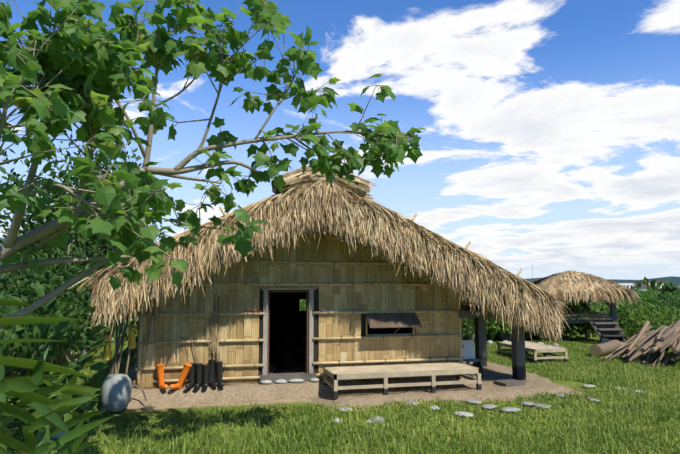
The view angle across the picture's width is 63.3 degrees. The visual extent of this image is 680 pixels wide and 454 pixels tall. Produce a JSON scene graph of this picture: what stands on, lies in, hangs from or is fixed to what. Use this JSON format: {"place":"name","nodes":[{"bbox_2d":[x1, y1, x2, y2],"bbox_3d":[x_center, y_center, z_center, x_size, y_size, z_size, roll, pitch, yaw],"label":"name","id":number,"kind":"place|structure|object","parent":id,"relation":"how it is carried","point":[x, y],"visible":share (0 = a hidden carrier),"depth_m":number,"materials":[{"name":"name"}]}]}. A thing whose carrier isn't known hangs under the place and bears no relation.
{"place":"outdoors","nodes":[
{"label":"outdoors","id":0,"kind":"place"},
{"bbox_2d":[99,384,146,407],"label":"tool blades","id":1,"kind":"object","parent":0,"point":[134,385],"visible":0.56,"depth_m":8.10,"materials":[{"name":"grey metal"}]},
{"bbox_2d":[132,297,464,387],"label":"wall posts","id":2,"kind":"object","parent":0,"point":[136,355],"depth_m":8.55,"materials":[{"name":"beige wood"}]},
{"bbox_2d":[69,180,573,348],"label":"hut roof thatch strands","id":3,"kind":"object","parent":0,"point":[474,277],"visible":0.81,"depth_m":8.62},
{"bbox_2d":[271,169,368,193],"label":"hut ridge bundles","id":4,"kind":"object","parent":3,"relation":"on","point":[284,187],"visible":0.21,"depth_m":8.54},
{"bbox_2d":[272,166,375,199],"bbox_3d":[-0.328,-0.684,9.093,1.693,0.690,1.228,1,-6,-14],"label":"roof ridge cap","id":5,"kind":"object","parent":3,"relation":"on","point":[303,179],"visible":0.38,"depth_m":8.66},
{"bbox_2d":[0,286,679,453],"bbox_3d":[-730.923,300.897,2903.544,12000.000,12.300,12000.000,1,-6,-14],"label":"ground","id":6,"kind":"structure","parent":0,"point":[136,411],"depth_m":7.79,"materials":[{"name":"green plant"}]},
{"bbox_2d":[0,292,115,453],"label":"ginger plant","id":7,"kind":"object","parent":6,"relation":"on","point":[44,414],"visible":1,"depth_m":2.21,"materials":[{"name":"green plant"}]},
{"bbox_2d":[5,222,114,424],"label":"shrub leaves","id":8,"kind":"object","parent":6,"relation":"on","point":[58,361],"depth_m":15.72,"materials":[{"name":"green plant"}]},
{"bbox_2d":[101,374,131,411],"bbox_3d":[-3.177,2.356,7.846,0.414,0.530,0.521,1,-6,-14],"label":"tub basin","id":9,"kind":"object","parent":6,"relation":"on","point":[116,391],"visible":0.98,"depth_m":7.66,"materials":[{"name":"ceramic"}]},
{"bbox_2d":[0,0,425,328],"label":"tree","id":10,"kind":"object","parent":6,"relation":"on","point":[165,48],"depth_m":4.84,"materials":[{"name":"green plant"}]},
{"bbox_2d":[0,133,679,426],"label":"background foliage","id":11,"kind":"object","parent":6,"relation":"on","point":[29,286],"visible":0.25,"depth_m":14.13,"materials":[{"name":"green plant"}]},
{"bbox_2d":[97,335,583,409],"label":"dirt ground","id":12,"kind":"structure","parent":6,"relation":"on","point":[319,392],"depth_m":8.77,"materials":[{"name":"beige soil"}]},
{"bbox_2d":[98,306,136,404],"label":"leaning sticks","id":13,"kind":"object","parent":12,"relation":"on","point":[118,344],"visible":0.48,"depth_m":8.28,"materials":[{"name":"brown wood"}]},
{"bbox_2d":[100,324,136,359],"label":"yellow pole boots","id":14,"kind":"object","parent":13,"relation":"on","point":[132,328],"visible":0.83,"depth_m":8.08,"materials":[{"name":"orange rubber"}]},
{"bbox_2d":[156,362,191,388],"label":"orange boots","id":15,"kind":"object","parent":12,"relation":"on","point":[182,377],"visible":1,"depth_m":8.45,"materials":[{"name":"orange rubber"}]},
{"bbox_2d":[185,359,224,387],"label":"black rubber boots","id":16,"kind":"object","parent":12,"relation":"on","point":[208,369],"visible":1,"depth_m":8.60,"materials":[{"name":"grey rubber"}]},
{"bbox_2d":[259,372,316,383],"bbox_3d":[-0.860,2.482,9.082,0.930,0.128,0.170,1,-6,-14],"label":"hut threshold","id":17,"kind":"object","parent":12,"relation":"on","point":[305,376],"visible":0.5,"depth_m":9.02,"materials":[{"name":"grey stone"}]},
{"bbox_2d":[145,232,448,387],"bbox_3d":[-1.458,1.445,13.168,5.460,3.016,7.994,1,-6,-14],"label":"hut shell","id":18,"kind":"object","parent":12,"relation":"on","point":[287,317],"visible":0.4,"depth_m":13.06},
{"bbox_2d":[141,226,458,387],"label":"hut front wall boards","id":19,"kind":"object","parent":18,"relation":"attached to","point":[369,298],"visible":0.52,"depth_m":9.31,"materials":[{"name":"beige wood"}]},
{"bbox_2d":[146,293,220,357],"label":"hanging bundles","id":20,"kind":"object","parent":19,"relation":"attached to","point":[214,344],"depth_m":8.77},
{"bbox_2d":[262,290,313,374],"bbox_3d":[-0.856,1.735,9.143,0.840,1.370,0.060,1,-6,-14],"label":"door frame","id":21,"kind":"object","parent":19,"relation":"attached to","point":[265,320],"visible":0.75,"depth_m":9.09,"materials":[{"name":"grey wood"}]},
{"bbox_2d":[267,291,308,374],"bbox_3d":[-0.871,1.746,9.200,0.690,1.360,0.120,1,-6,-14],"label":"inner door frame","id":22,"kind":"object","parent":21,"relation":"attached to","point":[307,334],"visible":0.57,"depth_m":9.19,"materials":[{"name":"wood"}]},
{"bbox_2d":[136,229,463,388],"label":"bamboo battens","id":23,"kind":"object","parent":19,"relation":"attached to","point":[140,343],"visible":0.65,"depth_m":9.23,"materials":[{"name":"beige wood"}]},
{"bbox_2d":[159,260,461,368],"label":"batten lashings","id":24,"kind":"object","parent":23,"relation":"attached to","point":[328,314],"visible":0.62,"depth_m":9.33,"materials":[{"name":"brown fabric"}]},
{"bbox_2d":[367,333,412,334],"bbox_3d":[0.860,1.863,9.584,0.840,0.015,0.080,1,-6,-14],"label":"window sill","id":25,"kind":"structure","parent":18,"relation":"attached to","point":[390,334],"depth_m":9.56,"materials":[{"name":"brown wood"}]},
{"bbox_2d":[365,313,421,333],"bbox_3d":[0.906,1.648,9.422,0.920,0.392,0.343,1,-6,-14],"label":"window shutter","id":26,"kind":"object","parent":18,"relation":"attached to","point":[393,320],"visible":0.79,"depth_m":9.39,"materials":[{"name":"wood"}]},
{"bbox_2d":[323,362,481,399],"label":"wooden bench platform","id":27,"kind":"structure","parent":12,"relation":"on","point":[433,371],"depth_m":8.80,"materials":[{"name":"brown wood"}]},
{"bbox_2d":[462,357,483,376],"bbox_3d":[2.414,2.595,10.140,0.340,0.340,0.340,1,-6,-14],"label":"stool","id":28,"kind":"object","parent":12,"relation":"on","point":[468,361],"visible":0.44,"depth_m":10.03,"materials":[{"name":"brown wood"}]},
{"bbox_2d":[462,340,474,358],"bbox_3d":[2.358,2.263,10.193,0.260,0.332,0.124,1,-6,-14],"label":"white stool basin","id":29,"kind":"object","parent":28,"relation":"on","point":[468,351],"visible":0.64,"depth_m":10.19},
{"bbox_2d":[459,307,525,379],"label":"support posts","id":30,"kind":"object","parent":12,"relation":"on","point":[518,359],"visible":0.27,"depth_m":9.99,"materials":[{"name":"grey wood"}]},
{"bbox_2d":[494,379,525,386],"bbox_3d":[2.900,2.664,9.427,0.420,0.050,0.320,2,-6,-23],"label":"stone slab","id":31,"kind":"object","parent":12,"relation":"on","point":[509,382],"depth_m":9.33,"materials":[{"name":"grey stone"}]},
{"bbox_2d":[52,309,644,438],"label":"stones","id":32,"kind":"object","parent":6,"relation":"on","point":[467,414],"visible":0.71,"depth_m":8.09,"materials":[{"name":"grey stone"}]},
{"bbox_2d":[131,287,679,322],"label":"shrubs","id":33,"kind":"object","parent":6,"relation":"on","point":[645,295],"visible":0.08,"depth_m":31.41,"materials":[{"name":"green plant"}]},
{"bbox_2d":[497,341,567,363],"bbox_3d":[4.558,3.007,13.178,0.852,0.370,1.602,1,-6,-14],"label":"bench","id":34,"kind":"object","parent":6,"relation":"on","point":[534,348],"visible":0.77,"depth_m":12.67,"materials":[{"name":"brown wood"}]},
{"bbox_2d":[461,299,679,341],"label":"shrubs","id":35,"kind":"object","parent":6,"relation":"on","point":[640,315],"depth_m":17.21,"materials":[{"name":"green plant"}]},
{"bbox_2d":[486,326,668,346],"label":"pavilion stones","id":36,"kind":"object","parent":6,"relation":"on","point":[491,342],"visible":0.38,"depth_m":15.72,"materials":[{"name":"grey stone"}]},
{"bbox_2d":[534,292,629,343],"bbox_3d":[7.432,2.882,17.072,2.000,1.740,2.929,0,-6,-2],"label":"raised hut frame","id":37,"kind":"object","parent":6,"relation":"on","point":[607,327],"visible":0.23,"depth_m":16.55,"materials":[{"name":"grey wood"}]},
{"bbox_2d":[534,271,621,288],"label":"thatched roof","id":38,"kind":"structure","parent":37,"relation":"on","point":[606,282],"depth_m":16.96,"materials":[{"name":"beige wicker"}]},
{"bbox_2d":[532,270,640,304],"bbox_3d":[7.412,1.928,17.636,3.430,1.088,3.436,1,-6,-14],"label":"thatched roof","id":39,"kind":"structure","parent":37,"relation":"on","point":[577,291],"depth_m":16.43,"materials":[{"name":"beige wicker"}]},
{"bbox_2d":[527,276,679,297],"bbox_3d":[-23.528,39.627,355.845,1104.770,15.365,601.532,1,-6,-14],"label":"treeline","id":40,"kind":"object","parent":6,"relation":"on","point":[667,286],"depth_m":261.12,"materials":[{"name":"green plant"}]},
{"bbox_2d":[602,338,626,344],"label":"concrete pavilion block","id":41,"kind":"structure","parent":6,"relation":"on","point":[604,340],"depth_m":15.22,"materials":[{"name":"grey concrete"}]},
{"bbox_2d":[589,325,679,367],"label":"log ends","id":42,"kind":"object","parent":6,"relation":"on","point":[595,350],"visible":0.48,"depth_m":12.53,"materials":[{"name":"brown wood"}]},
{"bbox_2d":[592,319,679,365],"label":"wood pile logs","id":43,"kind":"object","parent":6,"relation":"on","point":[670,335],"visible":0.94,"depth_m":12.83,"materials":[{"name":"brown wood"}]},
{"bbox_2d":[617,283,661,288],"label":"town buildings","id":44,"kind":"structure","parent":6,"relation":"on","point":[630,284],"depth_m":358.70,"materials":[{"name":"white"}]},
{"bbox_2d":[631,283,679,292],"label":"town buildings","id":45,"kind":"structure","parent":6,"relation":"on","point":[644,289],"depth_m":337.63,"materials":[{"name":"grey"}]},
{"bbox_2d":[0,237,679,285],"bbox_3d":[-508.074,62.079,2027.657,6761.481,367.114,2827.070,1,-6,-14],"label":"hill","id":46,"kind":"structure","parent":0,"point":[674,280],"depth_m":2248.95,"materials":[{"name":"green plant"}]},
{"bbox_2d":[132,193,547,291],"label":"roof poles","id":47,"kind":"object","parent":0,"point":[413,218],"visible":0.17,"depth_m":8.40,"materials":[{"name":"beige wood"}]},
{"bbox_2d":[0,0,679,279],"label":"sky","id":48,"kind":"structure","parent":0,"point":[550,141],"materials":[{"name":"blue"}]},
{"bbox_2d":[461,296,487,308],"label":"hut rafters","id":49,"kind":"object","parent":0,"point":[463,304],"depth_m":11.39,"materials":[{"name":"brown wood"}]},
{"bbox_2d":[559,311,610,317],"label":"platform floor","id":50,"kind":"structure","parent":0,"point":[590,314],"depth_m":16.69,"materials":[{"name":"grey wood"}]}
]}

